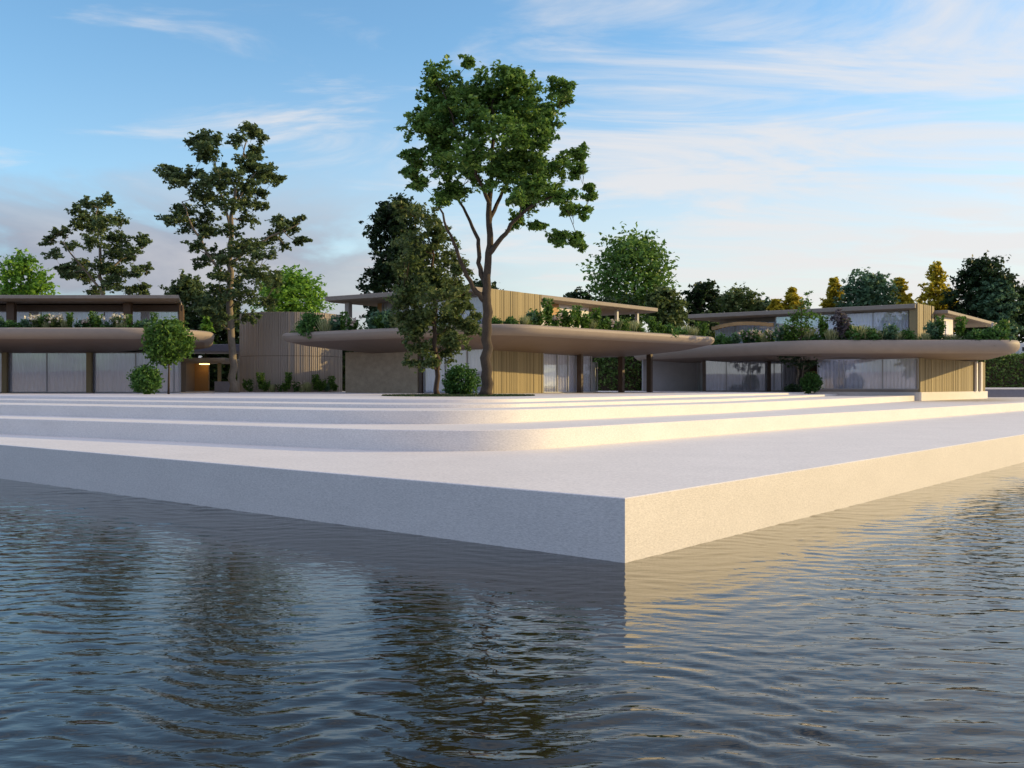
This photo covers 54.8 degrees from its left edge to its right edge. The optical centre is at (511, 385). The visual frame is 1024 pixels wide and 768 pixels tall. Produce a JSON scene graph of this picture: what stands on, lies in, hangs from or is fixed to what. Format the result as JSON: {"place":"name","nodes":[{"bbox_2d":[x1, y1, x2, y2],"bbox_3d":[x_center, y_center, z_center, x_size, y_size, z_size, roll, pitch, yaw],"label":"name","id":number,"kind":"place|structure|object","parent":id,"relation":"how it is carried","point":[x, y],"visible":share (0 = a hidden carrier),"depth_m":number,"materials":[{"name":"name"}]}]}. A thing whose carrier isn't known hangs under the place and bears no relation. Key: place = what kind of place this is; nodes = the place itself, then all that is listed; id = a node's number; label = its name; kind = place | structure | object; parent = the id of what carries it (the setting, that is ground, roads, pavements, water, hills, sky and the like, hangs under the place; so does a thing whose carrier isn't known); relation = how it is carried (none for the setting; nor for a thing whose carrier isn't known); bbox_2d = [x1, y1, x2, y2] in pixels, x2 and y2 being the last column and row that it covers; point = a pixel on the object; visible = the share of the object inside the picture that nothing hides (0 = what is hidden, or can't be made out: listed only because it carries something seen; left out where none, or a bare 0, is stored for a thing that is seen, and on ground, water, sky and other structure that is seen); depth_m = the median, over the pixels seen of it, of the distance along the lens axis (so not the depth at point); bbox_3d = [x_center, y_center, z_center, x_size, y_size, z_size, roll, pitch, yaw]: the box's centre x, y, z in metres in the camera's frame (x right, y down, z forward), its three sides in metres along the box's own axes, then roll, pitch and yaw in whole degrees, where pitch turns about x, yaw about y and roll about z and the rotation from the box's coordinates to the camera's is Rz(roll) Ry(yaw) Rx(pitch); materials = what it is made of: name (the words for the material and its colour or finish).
{"place":"outdoors","nodes":[
{"label":"outdoors","id":0,"kind":"place"},
{"bbox_2d":[0,391,804,402],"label":"pavement","id":1,"kind":"structure","parent":0,"point":[342,396],"depth_m":52.04,"materials":[{"name":"white concrete"}]},
{"bbox_2d":[0,248,60,294],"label":"bright tree","id":2,"kind":"object","parent":1,"relation":"on","point":[35,283],"visible":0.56,"depth_m":107.43,"materials":[{"name":"green plant"}]},
{"bbox_2d":[38,191,154,294],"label":"eucalyptus tree","id":3,"kind":"object","parent":1,"relation":"on","point":[97,221],"visible":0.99,"depth_m":102.78,"materials":[{"name":"green plant"}]},
{"bbox_2d":[0,295,213,392],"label":"pavilion","id":4,"kind":"structure","parent":1,"relation":"on","point":[69,360],"depth_m":80.15,"materials":[{"name":"beige concrete"}]},
{"bbox_2d":[24,313,41,327],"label":"white flowering shrub","id":5,"kind":"object","parent":4,"relation":"on","point":[34,323],"visible":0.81,"depth_m":71.76,"materials":[{"name":"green plant"}]},
{"bbox_2d":[46,314,63,327],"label":"white flowering shrub","id":6,"kind":"object","parent":4,"relation":"on","point":[57,323],"visible":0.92,"depth_m":71.50,"materials":[{"name":"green plant"}]},
{"bbox_2d":[0,311,178,327],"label":"window","id":7,"kind":"structure","parent":4,"relation":"in","point":[80,315],"depth_m":82.70,"materials":[{"name":"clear glass"}]},
{"bbox_2d":[0,352,179,392],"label":"window","id":8,"kind":"structure","parent":4,"relation":"in","point":[28,372],"depth_m":80.22,"materials":[{"name":"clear glass"}]},
{"bbox_2d":[91,312,103,327],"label":"leafy shrub","id":9,"kind":"object","parent":4,"relation":"on","point":[96,320],"visible":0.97,"depth_m":71.60,"materials":[{"name":"green plant"}]},
{"bbox_2d":[99,313,127,327],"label":"white flowering shrub","id":10,"kind":"object","parent":4,"relation":"on","point":[116,318],"visible":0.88,"depth_m":71.99,"materials":[{"name":"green plant"}]},
{"bbox_2d":[126,362,164,393],"bbox_3d":[-24.047,-0.411,64.962,2.524,2.308,2.320,0,0,0],"label":"round bush","id":11,"kind":"object","parent":1,"relation":"on","point":[144,380],"visible":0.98,"depth_m":64.52,"materials":[{"name":"green plant"}]},
{"bbox_2d":[139,315,198,393],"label":"clipped tree","id":12,"kind":"object","parent":1,"relation":"on","point":[170,341],"visible":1,"depth_m":65.28,"materials":[{"name":"green plant"}]},
{"bbox_2d":[160,268,206,329],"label":"dark tree","id":13,"kind":"object","parent":1,"relation":"on","point":[186,288],"visible":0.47,"depth_m":106.44,"materials":[{"name":"green plant"}]},
{"bbox_2d":[184,316,217,389],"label":"dark tree","id":14,"kind":"object","parent":1,"relation":"on","point":[195,323],"visible":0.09,"depth_m":104.91,"materials":[{"name":"green plant"}]},
{"bbox_2d":[199,315,215,357],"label":"yellow green shrub","id":15,"kind":"object","parent":1,"relation":"on","point":[206,325],"visible":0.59,"depth_m":95.77,"materials":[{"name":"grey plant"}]},
{"bbox_2d":[181,358,238,391],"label":"entrance shelter","id":16,"kind":"object","parent":1,"relation":"on","point":[194,374],"visible":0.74,"depth_m":90.56,"materials":[{"name":"brown wood"}]},
{"bbox_2d":[189,344,238,383],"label":"walkway roof","id":17,"kind":"structure","parent":1,"relation":"on","point":[218,349],"depth_m":94.61,"materials":[{"name":"grey concrete"}]},
{"bbox_2d":[214,381,229,391],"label":"block bench","id":18,"kind":"object","parent":1,"relation":"on","point":[221,386],"visible":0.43,"depth_m":87.00,"materials":[{"name":"grey stone"}]},
{"bbox_2d":[197,284,247,389],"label":"dark tree","id":19,"kind":"object","parent":1,"relation":"on","point":[221,336],"visible":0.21,"depth_m":104.81,"materials":[{"name":"green plant"}]},
{"bbox_2d":[152,120,312,392],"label":"eucalyptus tree","id":20,"kind":"object","parent":1,"relation":"on","point":[203,144],"visible":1,"depth_m":81.61,"materials":[{"name":"green plant"}]},
{"bbox_2d":[239,312,341,391],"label":"drum building","id":21,"kind":"structure","parent":1,"relation":"on","point":[269,351],"depth_m":88.35,"materials":[{"name":"beige wood"}]},
{"bbox_2d":[250,264,337,312],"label":"bright tree","id":22,"kind":"object","parent":1,"relation":"on","point":[306,299],"visible":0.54,"depth_m":110.03,"materials":[{"name":"green plant"}]},
{"bbox_2d":[342,350,353,390],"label":"dark tree","id":23,"kind":"object","parent":1,"relation":"on","point":[343,370],"visible":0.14,"depth_m":103.12,"materials":[{"name":"green plant"}]},
{"bbox_2d":[355,190,425,328],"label":"dark tree","id":24,"kind":"object","parent":1,"relation":"on","point":[380,273],"visible":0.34,"depth_m":93.67,"materials":[{"name":"green plant"}]},
{"bbox_2d":[473,277,503,289],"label":"dark tree","id":25,"kind":"object","parent":1,"relation":"on","point":[476,282],"visible":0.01,"depth_m":94.30,"materials":[{"name":"green plant"}]},
{"bbox_2d":[282,287,713,393],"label":"pavilion","id":26,"kind":"structure","parent":1,"relation":"on","point":[524,358],"depth_m":76.76,"materials":[{"name":"beige concrete"}]},
{"bbox_2d":[295,309,323,339],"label":"round bush","id":27,"kind":"object","parent":26,"relation":"on","point":[308,323],"visible":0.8,"depth_m":76.35,"materials":[{"name":"green plant"}]},
{"bbox_2d":[316,318,332,330],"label":"pale tuft","id":28,"kind":"object","parent":26,"relation":"on","point":[325,326],"visible":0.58,"depth_m":75.58,"materials":[{"name":"green plant"}]},
{"bbox_2d":[329,315,341,330],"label":"blue green shrub","id":29,"kind":"object","parent":26,"relation":"on","point":[336,325],"visible":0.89,"depth_m":75.40,"materials":[{"name":"green plant"}]},
{"bbox_2d":[333,316,360,329],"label":"pink flowering shrub","id":30,"kind":"object","parent":26,"relation":"on","point":[350,323],"visible":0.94,"depth_m":74.10,"materials":[{"name":"green plant"}]},
{"bbox_2d":[365,309,381,328],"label":"blue green shrub","id":31,"kind":"object","parent":26,"relation":"on","point":[370,323],"visible":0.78,"depth_m":73.19,"materials":[{"name":"green plant"}]},
{"bbox_2d":[372,312,386,328],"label":"leafy shrub","id":32,"kind":"object","parent":26,"relation":"on","point":[378,323],"visible":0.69,"depth_m":72.85,"materials":[{"name":"green plant"}]},
{"bbox_2d":[380,309,395,327],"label":"blue green shrub","id":33,"kind":"object","parent":26,"relation":"on","point":[386,315],"visible":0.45,"depth_m":71.72,"materials":[{"name":"green plant"}]},
{"bbox_2d":[382,295,482,324],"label":"window","id":34,"kind":"structure","parent":26,"relation":"in","point":[475,300],"depth_m":75.12,"materials":[{"name":"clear glass"}]},
{"bbox_2d":[423,349,482,392],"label":"window","id":35,"kind":"structure","parent":26,"relation":"in","point":[472,357],"depth_m":74.44,"materials":[{"name":"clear glass"}]},
{"bbox_2d":[289,317,709,335],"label":"ground cover","id":36,"kind":"object","parent":26,"relation":"on","point":[563,325],"visible":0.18,"depth_m":73.87,"materials":[{"name":"green plant"}]},
{"bbox_2d":[527,306,546,324],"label":"leafy shrub","id":37,"kind":"object","parent":26,"relation":"on","point":[541,319],"visible":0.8,"depth_m":68.78,"materials":[{"name":"green plant"}]},
{"bbox_2d":[540,297,553,324],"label":"upright shrub","id":38,"kind":"object","parent":26,"relation":"on","point":[549,311],"visible":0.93,"depth_m":69.50,"materials":[{"name":"green plant"}]},
{"bbox_2d":[553,305,577,326],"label":"leafy shrub","id":39,"kind":"object","parent":26,"relation":"on","point":[567,317],"visible":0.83,"depth_m":71.14,"materials":[{"name":"green plant"}]},
{"bbox_2d":[543,353,591,392],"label":"window","id":40,"kind":"structure","parent":26,"relation":"in","point":[559,371],"depth_m":79.28,"materials":[{"name":"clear glass"}]},
{"bbox_2d":[572,305,582,327],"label":"upright shrub","id":41,"kind":"object","parent":26,"relation":"on","point":[578,318],"visible":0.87,"depth_m":71.81,"materials":[{"name":"green plant"}]},
{"bbox_2d":[580,310,592,328],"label":"leafy shrub","id":42,"kind":"object","parent":26,"relation":"on","point":[585,320],"visible":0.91,"depth_m":72.40,"materials":[{"name":"green plant"}]},
{"bbox_2d":[592,362,597,391],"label":"window","id":43,"kind":"structure","parent":26,"relation":"in","point":[594,364],"depth_m":87.95,"materials":[{"name":"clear glass"}]},
{"bbox_2d":[591,307,601,328],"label":"upright shrub","id":44,"kind":"object","parent":26,"relation":"on","point":[597,315],"visible":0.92,"depth_m":73.84,"materials":[{"name":"green plant"}]},
{"bbox_2d":[617,316,630,330],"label":"leafy shrub","id":45,"kind":"object","parent":26,"relation":"on","point":[625,324],"visible":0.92,"depth_m":75.50,"materials":[{"name":"green plant"}]},
{"bbox_2d":[647,316,656,332],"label":"upright shrub","id":46,"kind":"object","parent":26,"relation":"on","point":[652,324],"visible":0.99,"depth_m":78.49,"materials":[{"name":"green plant"}]},
{"bbox_2d":[663,323,679,337],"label":"round bush","id":47,"kind":"object","parent":26,"relation":"on","point":[671,329],"visible":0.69,"depth_m":79.81,"materials":[{"name":"green plant"}]},
{"bbox_2d":[589,294,645,328],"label":"dark tree","id":48,"kind":"object","parent":1,"relation":"on","point":[612,299],"visible":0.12,"depth_m":117.03,"materials":[{"name":"green plant"}]},
{"bbox_2d":[576,221,680,327],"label":"broadleaf tree","id":49,"kind":"object","parent":1,"relation":"on","point":[624,257],"visible":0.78,"depth_m":125.71,"materials":[{"name":"green plant"}]},
{"bbox_2d":[592,344,711,390],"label":"hedge","id":50,"kind":"object","parent":1,"relation":"on","point":[607,373],"visible":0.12,"depth_m":112.20,"materials":[{"name":"green plant"}]},
{"bbox_2d":[639,284,694,333],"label":"broadleaf tree","id":51,"kind":"object","parent":1,"relation":"on","point":[668,305],"visible":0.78,"depth_m":120.83,"materials":[{"name":"green plant"}]},
{"bbox_2d":[699,310,718,339],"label":"dark tree","id":52,"kind":"object","parent":1,"relation":"on","point":[710,331],"visible":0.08,"depth_m":114.77,"materials":[{"name":"green plant"}]},
{"bbox_2d":[784,384,802,391],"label":"round bush","id":53,"kind":"object","parent":1,"relation":"on","point":[792,388],"visible":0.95,"depth_m":86.59,"materials":[{"name":"green plant"}]},
{"bbox_2d":[774,325,823,391],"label":"courtyard tree","id":54,"kind":"object","parent":1,"relation":"on","point":[803,364],"visible":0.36,"depth_m":88.36,"materials":[{"name":"green plant"}]},
{"bbox_2d":[799,371,823,393],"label":"round bush","id":55,"kind":"object","parent":1,"relation":"on","point":[814,383],"visible":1,"depth_m":86.62,"materials":[{"name":"green plant"}]},
{"bbox_2d":[634,303,1019,400],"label":"pavilion","id":56,"kind":"structure","parent":1,"relation":"on","point":[926,370],"depth_m":91.22,"materials":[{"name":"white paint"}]},
{"bbox_2d":[715,322,774,344],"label":"window","id":57,"kind":"structure","parent":56,"relation":"in","point":[727,331],"depth_m":100.42,"materials":[{"name":"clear glass"}]},
{"bbox_2d":[738,330,756,342],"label":"pink flowering shrub","id":58,"kind":"object","parent":56,"relation":"on","point":[742,333],"visible":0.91,"depth_m":89.37,"materials":[{"name":"green plant"}]},
{"bbox_2d":[706,361,798,390],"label":"window","id":59,"kind":"structure","parent":56,"relation":"in","point":[720,376],"depth_m":98.21,"materials":[{"name":"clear glass"}]},
{"bbox_2d":[772,324,783,340],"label":"blue green shrub","id":60,"kind":"object","parent":56,"relation":"on","point":[778,338],"visible":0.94,"depth_m":85.57,"materials":[{"name":"green plant"}]},
{"bbox_2d":[779,290,820,340],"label":"sapling","id":61,"kind":"object","parent":56,"relation":"on","point":[794,319],"visible":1,"depth_m":83.90,"materials":[{"name":"green plant"}]},
{"bbox_2d":[818,316,828,338],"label":"upright shrub","id":62,"kind":"object","parent":56,"relation":"on","point":[822,325],"visible":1,"depth_m":83.25,"materials":[{"name":"green plant"}]},
{"bbox_2d":[827,308,851,339],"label":"purple shrub","id":63,"kind":"object","parent":56,"relation":"on","point":[838,318],"visible":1,"depth_m":82.74,"materials":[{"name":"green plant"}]},
{"bbox_2d":[775,311,908,341],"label":"window","id":64,"kind":"structure","parent":56,"relation":"in","point":[876,320],"depth_m":91.65,"materials":[{"name":"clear glass"}]},
{"bbox_2d":[839,324,866,339],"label":"round bush","id":65,"kind":"object","parent":56,"relation":"on","point":[856,334],"visible":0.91,"depth_m":82.54,"materials":[{"name":"green plant"}]},
{"bbox_2d":[850,324,875,339],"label":"pale tuft","id":66,"kind":"object","parent":56,"relation":"on","point":[861,332],"visible":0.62,"depth_m":82.49,"materials":[{"name":"green plant"}]},
{"bbox_2d":[817,358,918,388],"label":"window","id":67,"kind":"structure","parent":56,"relation":"in","point":[835,373],"depth_m":89.05,"materials":[{"name":"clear glass"}]},
{"bbox_2d":[860,326,882,343],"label":"round bush","id":68,"kind":"object","parent":56,"relation":"on","point":[873,333],"visible":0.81,"depth_m":82.52,"materials":[{"name":"green plant"}]},
{"bbox_2d":[881,323,899,339],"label":"blue green shrub","id":69,"kind":"object","parent":56,"relation":"on","point":[891,331],"visible":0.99,"depth_m":82.40,"materials":[{"name":"green plant"}]},
{"bbox_2d":[781,334,1003,340],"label":"ground cover","id":70,"kind":"object","parent":56,"relation":"on","point":[798,339],"visible":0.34,"depth_m":82.99,"materials":[{"name":"green plant"}]},
{"bbox_2d":[900,327,917,339],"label":"round bush","id":71,"kind":"object","parent":56,"relation":"on","point":[908,335],"visible":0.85,"depth_m":82.77,"materials":[{"name":"green plant"}]},
{"bbox_2d":[923,320,946,339],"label":"blue green shrub","id":72,"kind":"object","parent":56,"relation":"on","point":[931,328],"visible":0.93,"depth_m":83.10,"materials":[{"name":"green plant"}]},
{"bbox_2d":[934,314,946,336],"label":"upright shrub","id":73,"kind":"object","parent":56,"relation":"on","point":[942,327],"visible":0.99,"depth_m":82.96,"materials":[{"name":"green plant"}]},
{"bbox_2d":[954,316,968,338],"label":"upright shrub","id":74,"kind":"object","parent":56,"relation":"on","point":[960,328],"visible":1,"depth_m":83.13,"materials":[{"name":"green plant"}]},
{"bbox_2d":[964,328,987,340],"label":"round bush","id":75,"kind":"object","parent":56,"relation":"on","point":[973,333],"visible":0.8,"depth_m":82.52,"materials":[{"name":"green plant"}]},
{"bbox_2d":[986,324,1010,340],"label":"round bush","id":76,"kind":"object","parent":56,"relation":"on","point":[996,330],"visible":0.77,"depth_m":82.49,"materials":[{"name":"green plant"}]},
{"label":"soil bed","id":77,"kind":"structure","parent":1,"relation":"on","visible":0},
{"bbox_2d":[383,200,482,393],"bbox_3d":[-4.669,-5.393,59.594,6.137,11.987,7.373,0,0,0],"label":"olive green tree","id":78,"kind":"object","parent":77,"relation":"on","point":[448,285],"visible":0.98,"depth_m":59.20,"materials":[{"name":"green plant"}]},
{"bbox_2d":[441,363,481,393],"bbox_3d":[-2.962,-0.239,57.953,2.464,2.246,2.533,0,0,0],"label":"round bush","id":79,"kind":"object","parent":77,"relation":"on","point":[455,383],"visible":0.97,"depth_m":57.45,"materials":[{"name":"green plant"}]},
{"bbox_2d":[394,54,598,394],"bbox_3d":[-0.805,-8.587,54.149,11.183,18.479,9.384,0,0,0],"label":"leafy tree","id":80,"kind":"object","parent":77,"relation":"on","point":[473,103],"visible":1,"depth_m":53.02,"materials":[{"name":"green plant"}]},
{"bbox_2d":[382,393,534,396],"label":"grass","id":81,"kind":"structure","parent":0,"point":[450,395],"depth_m":52.77,"materials":[{"name":"green plant"}]},
{"bbox_2d":[0,462,1023,767],"bbox_3d":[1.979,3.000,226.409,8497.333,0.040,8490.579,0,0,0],"label":"water","id":82,"kind":"structure","parent":0,"point":[146,632],"depth_m":11.54,"materials":[{"name":"blue liquid"}]},
{"bbox_2d":[0,410,1023,562],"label":"concrete platform","id":83,"kind":"structure","parent":82,"relation":"in","point":[626,502],"depth_m":23.33,"materials":[{"name":"white concrete"}]},
{"bbox_2d":[0,397,1023,450],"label":"concrete step","id":84,"kind":"object","parent":83,"relation":"on","point":[490,436],"visible":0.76,"depth_m":34.07,"materials":[{"name":"white concrete"}]},
{"bbox_2d":[0,395,914,423],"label":"concrete step","id":85,"kind":"object","parent":84,"relation":"on","point":[379,415],"visible":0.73,"depth_m":38.05,"materials":[{"name":"white concrete"}]},
{"bbox_2d":[0,392,837,407],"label":"concrete step","id":86,"kind":"object","parent":85,"relation":"on","point":[432,405],"visible":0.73,"depth_m":43.17,"materials":[{"name":"white concrete"}]},
{"bbox_2d":[975,352,1023,387],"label":"hedge","id":87,"kind":"object","parent":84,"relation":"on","point":[1006,371],"visible":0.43,"depth_m":116.81,"materials":[{"name":"green plant"}]},
{"bbox_2d":[0,0,1023,357],"label":"sky","id":88,"kind":"structure","parent":0,"point":[772,147],"materials":[{"name":"blue"}]},
{"bbox_2d":[985,388,1023,396],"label":"garden wall","id":89,"kind":"structure","parent":0,"point":[1005,392],"depth_m":113.62,"materials":[{"name":"white concrete"}]},
{"bbox_3d":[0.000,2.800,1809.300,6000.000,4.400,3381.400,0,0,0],"label":"ground","id":90,"kind":"structure","parent":0,"visible":0},
{"bbox_2d":[563,286,592,299],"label":"dark tree","id":91,"kind":"object","parent":90,"relation":"on","point":[575,294],"visible":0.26,"depth_m":134.04,"materials":[{"name":"green plant"}]},
{"bbox_2d":[680,279,724,327],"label":"dark tree","id":92,"kind":"object","parent":90,"relation":"on","point":[699,296],"visible":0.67,"depth_m":130.95,"materials":[{"name":"green plant"}]},
{"bbox_2d":[707,283,767,312],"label":"broadleaf tree","id":93,"kind":"object","parent":90,"relation":"on","point":[738,300],"visible":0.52,"depth_m":134.14,"materials":[{"name":"green plant"}]},
{"bbox_2d":[765,298,784,310],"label":"yellow tree","id":94,"kind":"object","parent":90,"relation":"on","point":[775,304],"visible":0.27,"depth_m":133.59,"materials":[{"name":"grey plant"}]},
{"bbox_2d":[779,286,804,309],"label":"yellow tree","id":95,"kind":"object","parent":90,"relation":"on","point":[792,298],"visible":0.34,"depth_m":135.38,"materials":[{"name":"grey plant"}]},
{"bbox_2d":[818,276,846,307],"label":"yellow tree","id":96,"kind":"object","parent":90,"relation":"on","point":[832,289],"visible":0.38,"depth_m":133.46,"materials":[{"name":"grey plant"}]},
{"bbox_2d":[832,267,902,307],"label":"broadleaf tree","id":97,"kind":"object","parent":90,"relation":"on","point":[873,289],"visible":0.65,"depth_m":128.59,"materials":[{"name":"green plant"}]},
{"bbox_2d":[886,277,913,304],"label":"yellow tree","id":98,"kind":"object","parent":90,"relation":"on","point":[904,297],"visible":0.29,"depth_m":135.26,"materials":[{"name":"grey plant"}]},
{"bbox_2d":[914,260,957,331],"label":"yellow tree","id":99,"kind":"object","parent":90,"relation":"on","point":[936,278],"visible":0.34,"depth_m":133.46,"materials":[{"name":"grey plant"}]},
{"bbox_2d":[939,250,1023,337],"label":"dark tree","id":100,"kind":"object","parent":90,"relation":"on","point":[976,272],"visible":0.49,"depth_m":126.97,"materials":[{"name":"green plant"}]},
{"bbox_2d":[970,276,1023,339],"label":"broadleaf tree","id":101,"kind":"object","parent":90,"relation":"on","point":[1003,290],"visible":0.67,"depth_m":123.93,"materials":[{"name":"green plant"}]},
{"bbox_2d":[1015,280,1023,342],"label":"dark tree","id":102,"kind":"object","parent":90,"relation":"on","point":[1021,317],"visible":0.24,"depth_m":129.15,"materials":[{"name":"green plant"}]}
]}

